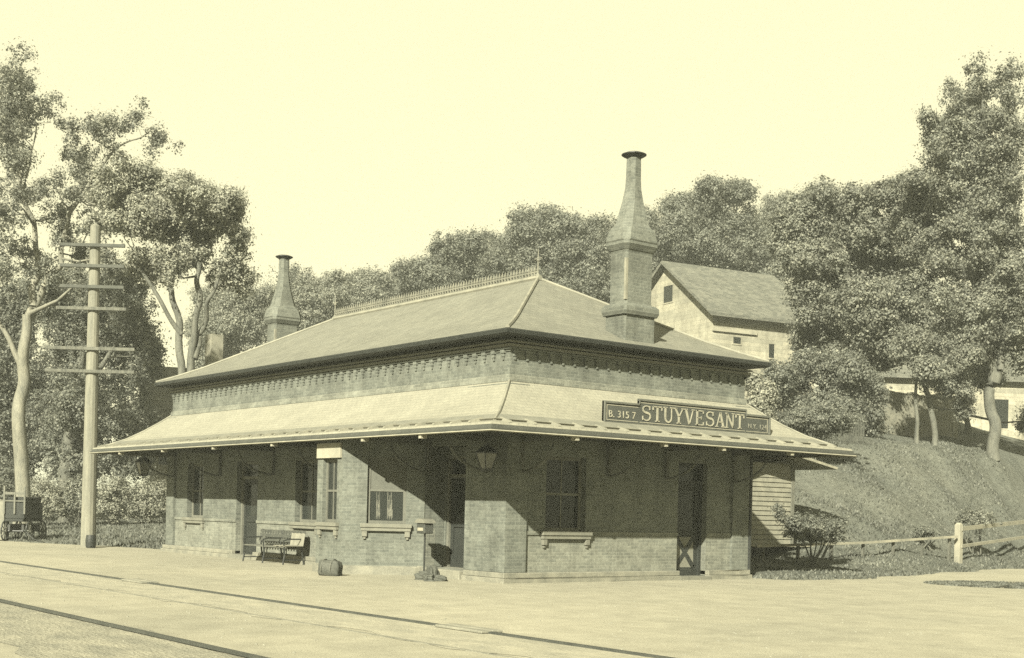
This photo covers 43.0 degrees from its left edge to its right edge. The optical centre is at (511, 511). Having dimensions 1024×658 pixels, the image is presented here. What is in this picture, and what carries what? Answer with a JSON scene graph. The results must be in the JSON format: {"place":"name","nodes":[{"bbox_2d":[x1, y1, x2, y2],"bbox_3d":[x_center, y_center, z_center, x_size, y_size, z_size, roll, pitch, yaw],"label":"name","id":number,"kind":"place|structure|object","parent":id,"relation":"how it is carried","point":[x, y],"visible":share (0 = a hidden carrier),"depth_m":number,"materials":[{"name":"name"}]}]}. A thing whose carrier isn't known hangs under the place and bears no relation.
{"place":"outdoors","nodes":[
{"label":"outdoors","id":0,"kind":"place"},
{"bbox_2d":[85,535,95,547],"bbox_3d":[-13.708,0.967,42.326,0.331,0.420,0.340,1,0,-38],"label":"keg","id":1,"kind":"object","parent":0,"point":[90,541],"visible":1,"depth_m":42.19,"materials":[{"name":"paint"}]},
{"bbox_2d":[0,541,1023,657],"bbox_3d":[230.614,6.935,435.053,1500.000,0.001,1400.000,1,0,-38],"label":"ground","id":2,"kind":"structure","parent":0,"point":[988,622],"depth_m":20.25,"materials":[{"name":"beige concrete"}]},
{"bbox_2d":[0,500,8,539],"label":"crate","id":3,"kind":"object","parent":2,"relation":"on","point":[2,517],"visible":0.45,"depth_m":47.52,"materials":[{"name":"beige wood"}]},
{"bbox_2d":[0,466,14,499],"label":"garden shrub","id":4,"kind":"object","parent":2,"relation":"on","point":[8,484],"visible":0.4,"depth_m":60.89,"materials":[{"name":"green plant"}]},
{"bbox_2d":[0,486,46,541],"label":"baggage wagon","id":5,"kind":"object","parent":2,"relation":"on","point":[20,510],"visible":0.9,"depth_m":47.39,"materials":[{"name":"paint"}]},
{"bbox_2d":[0,273,55,491],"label":"dark cedar","id":6,"kind":"object","parent":2,"relation":"on","point":[11,322],"visible":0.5,"depth_m":67.81,"materials":[{"name":"green plant"}]},
{"bbox_2d":[45,223,134,546],"bbox_3d":[-13.892,-4.088,42.969,2.902,10.920,0.515,1,0,-1],"label":"telegraph pole","id":7,"kind":"object","parent":2,"relation":"on","point":[92,371],"visible":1,"depth_m":42.79,"materials":[{"name":"grey wood"}]},
{"bbox_2d":[0,36,184,523],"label":"elm tree","id":8,"kind":"object","parent":2,"relation":"on","point":[13,124],"visible":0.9,"depth_m":55.61,"materials":[{"name":"green plant"}]},
{"bbox_2d":[0,598,244,657],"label":"track bed","id":9,"kind":"object","parent":2,"relation":"on","point":[52,636],"visible":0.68,"depth_m":14.01,"materials":[{"name":"beige gravel"}]},
{"bbox_2d":[0,599,268,657],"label":"rail","id":10,"kind":"object","parent":9,"relation":"on","point":[184,641],"depth_m":14.78,"materials":[{"name":"metal"}]},
{"bbox_2d":[140,334,222,517],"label":"distant house","id":11,"kind":"structure","parent":2,"relation":"on","point":[163,409],"depth_m":71.23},
{"bbox_2d":[157,457,166,465],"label":"window","id":12,"kind":"structure","parent":11,"relation":"in","point":[159,462],"depth_m":70.21,"materials":[{"name":"glass"}]},
{"bbox_2d":[242,529,305,564],"bbox_3d":[-6.313,0.912,34.366,0.657,0.888,2.450,1,0,-38],"label":"slatted bench","id":13,"kind":"object","parent":2,"relation":"on","point":[270,537],"visible":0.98,"depth_m":34.47,"materials":[{"name":"wood"}]},
{"bbox_2d":[273,533,304,546],"bbox_3d":[-5.764,0.721,33.618,0.562,0.359,0.700,1,0,-38],"label":"canvas sheet","id":14,"kind":"object","parent":13,"relation":"on","point":[296,543],"visible":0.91,"depth_m":33.69,"materials":[{"name":"white fabric"}]},
{"bbox_2d":[318,559,342,575],"bbox_3d":[-4.014,1.222,28.654,0.546,0.368,0.469,1,0,17],"label":"bale","id":15,"kind":"object","parent":2,"relation":"on","point":[333,567],"visible":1,"depth_m":28.47,"materials":[{"name":"fabric"}]},
{"bbox_2d":[0,562,684,657],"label":"track bed","id":16,"kind":"object","parent":2,"relation":"on","point":[463,639],"visible":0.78,"depth_m":17.33,"materials":[{"name":"beige gravel"}]},
{"bbox_2d":[121,579,158,583],"bbox_3d":[-7.040,1.310,24.600,0.330,0.037,1.000,1,0,-38],"label":"board crossing","id":17,"kind":"object","parent":16,"relation":"on","point":[142,581],"visible":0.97,"depth_m":24.48,"materials":[{"name":"brown wood"}]},
{"bbox_2d":[0,572,516,657],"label":"rail","id":18,"kind":"object","parent":16,"relation":"on","point":[285,619],"depth_m":16.88,"materials":[{"name":"grey metal"}]},
{"bbox_2d":[0,561,674,657],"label":"rail","id":19,"kind":"object","parent":16,"relation":"on","point":[500,633],"depth_m":17.91,"materials":[{"name":"metal"}]},
{"bbox_2d":[435,623,502,633],"bbox_3d":[-0.549,1.463,16.320,0.330,0.037,1.000,1,0,-38],"label":"board crossing","id":20,"kind":"object","parent":16,"relation":"on","point":[469,628],"visible":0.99,"depth_m":16.23,"materials":[{"name":"brown wood"}]},
{"bbox_2d":[415,519,435,570],"bbox_3d":[-1.948,0.803,28.957,0.300,1.302,0.400,1,0,-38],"label":"mailbox","id":21,"kind":"object","parent":2,"relation":"on","point":[424,526],"visible":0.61,"depth_m":28.87,"materials":[{"name":"metal"}]},
{"bbox_2d":[414,564,447,581],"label":"mail sacks","id":22,"kind":"object","parent":2,"relation":"on","point":[431,573],"visible":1,"depth_m":27.49,"materials":[{"name":"fabric"}]},
{"bbox_2d":[90,151,855,583],"bbox_3d":[-2.481,-3.409,36.407,11.150,9.900,21.090,1,0,-38],"label":"railway station","id":23,"kind":"object","parent":2,"relation":"on","point":[354,441],"visible":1,"depth_m":29.86,"materials":[{"name":"grey brick"}]},
{"bbox_2d":[135,455,151,475],"bbox_3d":[-11.632,-1.501,41.049,0.414,0.747,0.414,1,0,-38],"label":"hanging lantern","id":24,"kind":"object","parent":23,"relation":"hanging from","point":[143,469],"visible":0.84,"depth_m":40.96,"materials":[{"name":"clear glass"}]},
{"bbox_2d":[182,464,203,529],"bbox_3d":[-9.555,-0.455,39.424,0.320,1.980,1.430,1,0,-38],"label":"window","id":25,"kind":"structure","parent":23,"relation":"in","point":[198,476],"depth_m":39.63,"materials":[{"name":"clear glass"}]},
{"bbox_2d":[229,461,257,559],"bbox_3d":[-7.456,-0.021,36.725,0.470,2.810,1.340,1,0,-38],"label":"door","id":26,"kind":"structure","parent":23,"relation":"in","point":[249,489],"depth_m":37.04,"materials":[{"name":"paint"}]},
{"bbox_2d":[288,460,317,533],"bbox_3d":[-5.345,-0.356,34.053,0.320,1.980,1.480,1,0,-38],"label":"window","id":27,"kind":"structure","parent":23,"relation":"in","point":[308,495],"depth_m":34.27,"materials":[{"name":"clear glass"}]},
{"bbox_2d":[315,459,338,537],"bbox_3d":[-4.192,-0.309,29.964,0.250,1.820,0.930,1,0,-38],"label":"window","id":28,"kind":"structure","parent":23,"relation":"in","point":[331,470],"depth_m":30.08,"materials":[{"name":"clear glass"}]},
{"bbox_2d":[360,457,411,539],"bbox_3d":[-2.853,-0.307,29.622,1.170,1.880,0.250,1,0,-6],"label":"window","id":29,"kind":"structure","parent":23,"relation":"in","point":[387,476],"depth_m":29.71,"materials":[{"name":"clear glass"}]},
{"bbox_2d":[446,456,465,568],"bbox_3d":[-1.045,0.050,29.514,0.180,2.650,1.420,1,0,-38],"label":"door","id":30,"kind":"structure","parent":23,"relation":"in","point":[456,469],"depth_m":29.89,"materials":[{"name":"paint"}]},
{"bbox_2d":[475,434,498,470],"bbox_3d":[-0.524,-1.233,27.040,0.361,0.759,0.361,1,0,-38],"label":"hanging lantern","id":31,"kind":"object","parent":23,"relation":"hanging from","point":[486,455],"visible":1,"depth_m":26.96,"materials":[{"name":"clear glass"}]},
{"bbox_2d":[540,456,592,547],"bbox_3d":[1.143,-0.203,28.353,1.420,1.980,0.320,1,0,-38],"label":"window","id":32,"kind":"structure","parent":23,"relation":"in","point":[563,474],"depth_m":28.48,"materials":[{"name":"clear glass"}]},
{"bbox_2d":[602,399,770,434],"bbox_3d":[4.010,-2.121,29.119,5.286,0.590,0.096,1,0,-38],"label":"station sign","id":33,"kind":"object","parent":23,"relation":"attached to","point":[648,412],"visible":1,"depth_m":28.98,"materials":[{"name":"wood"}]},
{"bbox_2d":[676,463,710,579],"bbox_3d":[4.225,0.255,30.771,1.010,2.810,0.470,1,0,-38],"label":"door","id":34,"kind":"structure","parent":23,"relation":"in","point":[689,520],"depth_m":30.99,"materials":[{"name":"paint"}]},
{"bbox_2d":[747,455,773,574],"bbox_3d":[6.087,0.062,31.891,0.618,3.063,0.110,1,0,14],"label":"downpipe","id":35,"kind":"object","parent":23,"relation":"attached to","point":[750,515],"visible":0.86,"depth_m":31.90,"materials":[{"name":"metal"}]},
{"bbox_2d":[755,536,957,563],"bbox_3d":[10.562,1.211,39.133,9.870,1.060,0.156,1,0,-39],"label":"rail","id":36,"kind":"object","parent":2,"relation":"on","point":[862,542],"visible":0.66,"depth_m":39.16,"materials":[{"name":"brown wood"}]},
{"bbox_2d":[923,580,1023,588],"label":"grass patch","id":37,"kind":"object","parent":2,"relation":"on","point":[997,584],"visible":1,"depth_m":31.34,"materials":[{"name":"green plant"}]},
{"bbox_2d":[0,0,1023,489],"label":"sky","id":38,"kind":"structure","parent":0,"point":[352,130],"materials":[{"name":"beige"}]},
{"bbox_2d":[2,422,1023,579],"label":"hillside","id":39,"kind":"structure","parent":0,"point":[1011,450],"depth_m":48.45,"materials":[{"name":"green plant"}]},
{"bbox_2d":[6,472,75,525],"bbox_3d":[-21.990,-0.579,61.007,3.538,2.600,2.949,1,0,-26],"label":"garden shrub","id":40,"kind":"object","parent":39,"relation":"on","point":[46,492],"visible":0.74,"depth_m":60.84,"materials":[{"name":"green plant"}]},
{"bbox_2d":[50,472,98,524],"bbox_3d":[-20.566,-0.555,61.672,2.379,2.624,2.369,1,0,16],"label":"garden shrub","id":41,"kind":"object","parent":39,"relation":"on","point":[74,503],"visible":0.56,"depth_m":61.19,"materials":[{"name":"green plant"}]},
{"bbox_2d":[0,517,165,548],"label":"grass","id":42,"kind":"structure","parent":39,"relation":"on","point":[62,532],"depth_m":51.41,"materials":[{"name":"plant"}]},
{"bbox_2d":[8,258,175,522],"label":"dark maple","id":43,"kind":"object","parent":39,"relation":"on","point":[64,414],"visible":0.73,"depth_m":65.42,"materials":[{"name":"green plant"}]},
{"bbox_2d":[96,473,141,524],"bbox_3d":[-18.719,-0.580,61.125,2.826,2.577,2.891,1,0,15],"label":"garden shrub","id":44,"kind":"object","parent":39,"relation":"on","point":[110,504],"visible":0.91,"depth_m":60.86,"materials":[{"name":"green plant"}]},
{"bbox_2d":[118,475,166,523],"bbox_3d":[-17.170,-0.618,61.483,2.952,2.613,2.578,1,0,-38],"label":"garden shrub","id":45,"kind":"object","parent":39,"relation":"on","point":[152,499],"visible":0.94,"depth_m":61.04,"materials":[{"name":"green plant"}]},
{"bbox_2d":[71,148,270,374],"bbox_3d":[-13.802,-6.675,53.030,7.579,15.515,6.525,1,0,9],"label":"maple tree","id":46,"kind":"object","parent":39,"relation":"on","point":[152,217],"visible":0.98,"depth_m":52.03,"materials":[{"name":"green plant"}]},
{"bbox_2d":[173,283,248,367],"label":"hill tree","id":47,"kind":"object","parent":39,"relation":"on","point":[200,362],"visible":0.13,"depth_m":105.13,"materials":[{"name":"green plant"}]},
{"bbox_2d":[192,277,275,355],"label":"hill tree","id":48,"kind":"object","parent":39,"relation":"on","point":[234,322],"visible":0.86,"depth_m":98.54,"materials":[{"name":"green plant"}]},
{"bbox_2d":[265,263,301,305],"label":"hill tree","id":49,"kind":"object","parent":39,"relation":"on","point":[293,271],"visible":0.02,"depth_m":107.88,"materials":[{"name":"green plant"}]},
{"bbox_2d":[270,264,370,330],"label":"hill tree","id":50,"kind":"object","parent":39,"relation":"on","point":[314,300],"visible":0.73,"depth_m":98.84,"materials":[{"name":"grey plant"}]},
{"bbox_2d":[345,264,369,289],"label":"hill tree","id":51,"kind":"object","parent":39,"relation":"on","point":[354,275],"visible":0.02,"depth_m":109.06,"materials":[{"name":"grey plant"}]},
{"bbox_2d":[349,263,400,308],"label":"hill tree","id":52,"kind":"object","parent":39,"relation":"on","point":[379,287],"visible":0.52,"depth_m":100.41,"materials":[{"name":"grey plant"}]},
{"bbox_2d":[387,263,424,301],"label":"hill tree","id":53,"kind":"object","parent":39,"relation":"on","point":[395,284],"visible":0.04,"depth_m":105.36,"materials":[{"name":"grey plant"}]},
{"bbox_2d":[381,221,508,300],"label":"hill tree","id":54,"kind":"object","parent":39,"relation":"on","point":[452,258],"visible":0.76,"depth_m":96.18,"materials":[{"name":"green plant"}]},
{"bbox_2d":[473,224,512,281],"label":"hill tree","id":55,"kind":"object","parent":39,"relation":"on","point":[494,240],"visible":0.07,"depth_m":109.75,"materials":[{"name":"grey plant"}]},
{"bbox_2d":[473,196,612,303],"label":"hill tree","id":56,"kind":"object","parent":39,"relation":"on","point":[569,247],"visible":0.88,"depth_m":91.22,"materials":[{"name":"green plant"}]},
{"bbox_2d":[590,210,617,302],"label":"hill tree","id":57,"kind":"object","parent":39,"relation":"on","point":[613,221],"visible":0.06,"depth_m":105.89,"materials":[{"name":"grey plant"}]},
{"bbox_2d":[644,204,662,236],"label":"hill tree","id":58,"kind":"object","parent":39,"relation":"on","point":[652,216],"visible":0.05,"depth_m":106.15,"materials":[{"name":"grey plant"}]},
{"bbox_2d":[648,170,787,279],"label":"hill tree","id":59,"kind":"object","parent":39,"relation":"on","point":[730,240],"visible":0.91,"depth_m":94.77,"materials":[{"name":"green plant"}]},
{"bbox_2d":[651,261,823,414],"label":"white barn","id":60,"kind":"structure","parent":39,"relation":"on","point":[744,312],"depth_m":77.36,"materials":[{"name":"white wood"}]},
{"bbox_2d":[663,283,673,304],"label":"window","id":61,"kind":"structure","parent":60,"relation":"in","point":[668,290],"depth_m":79.01,"materials":[{"name":"grey glass"}]},
{"bbox_2d":[732,335,741,345],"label":"window","id":62,"kind":"structure","parent":60,"relation":"in","point":[736,340],"depth_m":75.78,"materials":[{"name":"grey glass"}]},
{"bbox_2d":[767,342,775,359],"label":"window","id":63,"kind":"structure","parent":60,"relation":"in","point":[771,346],"depth_m":76.99,"materials":[{"name":"grey glass"}]},
{"bbox_2d":[744,369,782,421],"bbox_3d":[8.854,-3.377,47.044,1.892,3.766,2.048,1,0,5],"label":"shrubby tree","id":64,"kind":"object","parent":39,"relation":"on","point":[763,397],"visible":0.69,"depth_m":47.02,"materials":[{"name":"green plant"}]},
{"bbox_2d":[753,188,797,285],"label":"hill tree","id":65,"kind":"object","parent":39,"relation":"on","point":[780,199],"visible":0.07,"depth_m":109.85,"materials":[{"name":"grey plant"}]},
{"bbox_2d":[750,458,837,557],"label":"clapboard shed","id":66,"kind":"structure","parent":39,"relation":"on","point":[774,479],"depth_m":39.22,"materials":[{"name":"paint"}]},
{"bbox_2d":[766,499,853,566],"bbox_3d":[8.287,0.627,36.428,2.571,1.937,1.677,1,0,2],"label":"bank bush","id":67,"kind":"object","parent":39,"relation":"on","point":[824,531],"visible":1,"depth_m":36.38,"materials":[{"name":"green plant"}]},
{"bbox_2d":[773,411,864,442],"bbox_3d":[11.676,-3.224,50.533,5.550,1.485,0.185,1,0,-32],"label":"picket fence","id":68,"kind":"object","parent":39,"relation":"on","point":[850,437],"visible":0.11,"depth_m":51.60,"materials":[{"name":"grey wood"}]},
{"bbox_2d":[771,399,867,459],"bbox_3d":[11.297,-3.090,48.003,3.720,2.487,3.964,1,0,-4],"label":"bush","id":69,"kind":"object","parent":39,"relation":"on","point":[820,421],"visible":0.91,"depth_m":47.39,"materials":[{"name":"green plant"}]},
{"bbox_2d":[747,340,902,437],"bbox_3d":[13.946,-5.193,57.643,5.953,5.298,6.824,1,0,-38],"label":"leafy thicket","id":70,"kind":"object","parent":39,"relation":"on","point":[839,380],"visible":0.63,"depth_m":56.66,"materials":[{"name":"green plant"}]},
{"bbox_2d":[755,160,938,374],"bbox_3d":[15.437,-9.637,59.877,8.558,12.343,7.657,1,0,9],"label":"broad maple","id":71,"kind":"object","parent":39,"relation":"on","point":[868,295],"visible":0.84,"depth_m":59.13,"materials":[{"name":"green plant"}]},
{"bbox_2d":[751,438,1023,579],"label":"grass","id":72,"kind":"structure","parent":39,"relation":"on","point":[857,573],"depth_m":44.37,"materials":[{"name":"plant"}]},
{"bbox_2d":[876,388,957,437],"bbox_3d":[19.139,-4.587,61.502,5.580,2.404,0.185,1,0,-31],"label":"board fence","id":73,"kind":"object","parent":39,"relation":"on","point":[903,422],"visible":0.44,"depth_m":61.29,"materials":[{"name":"grey wood"}]},
{"bbox_2d":[913,524,942,549],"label":"bank weed","id":74,"kind":"object","parent":39,"relation":"on","point":[924,531],"visible":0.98,"depth_m":42.89,"materials":[{"name":"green plant"}]},
{"bbox_2d":[882,320,990,445],"bbox_3d":[18.114,-5.341,55.787,5.081,5.821,3.862,1,0,-38],"label":"young maple","id":75,"kind":"object","parent":39,"relation":"on","point":[918,350],"visible":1,"depth_m":55.30,"materials":[{"name":"green plant"}]},
{"bbox_2d":[849,335,1023,439],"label":"white house","id":76,"kind":"structure","parent":39,"relation":"on","point":[1008,398],"depth_m":80.84,"materials":[{"name":"white wood"}]},
{"bbox_2d":[995,398,1009,429],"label":"window","id":77,"kind":"structure","parent":76,"relation":"in","point":[1002,405],"depth_m":80.88,"materials":[{"name":"grey glass"}]},
{"bbox_2d":[866,323,1023,434],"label":"thicket tree","id":78,"kind":"object","parent":39,"relation":"on","point":[981,381],"visible":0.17,"depth_m":65.65,"materials":[{"name":"green plant"}]},
{"bbox_2d":[881,45,1023,460],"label":"tall maple","id":79,"kind":"object","parent":39,"relation":"on","point":[978,212],"visible":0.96,"depth_m":55.99,"materials":[{"name":"green plant"}]},
{"bbox_2d":[946,505,1002,555],"bbox_3d":[16.010,0.657,45.090,1.601,1.780,1.740,1,0,38],"label":"bank weed","id":80,"kind":"object","parent":39,"relation":"on","point":[974,517],"visible":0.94,"depth_m":44.88,"materials":[{"name":"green plant"}]},
{"bbox_2d":[954,520,1023,563],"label":"rail fence","id":81,"kind":"object","parent":39,"relation":"on","point":[959,545],"visible":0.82,"depth_m":43.00,"materials":[{"name":"white wood"}]}
]}

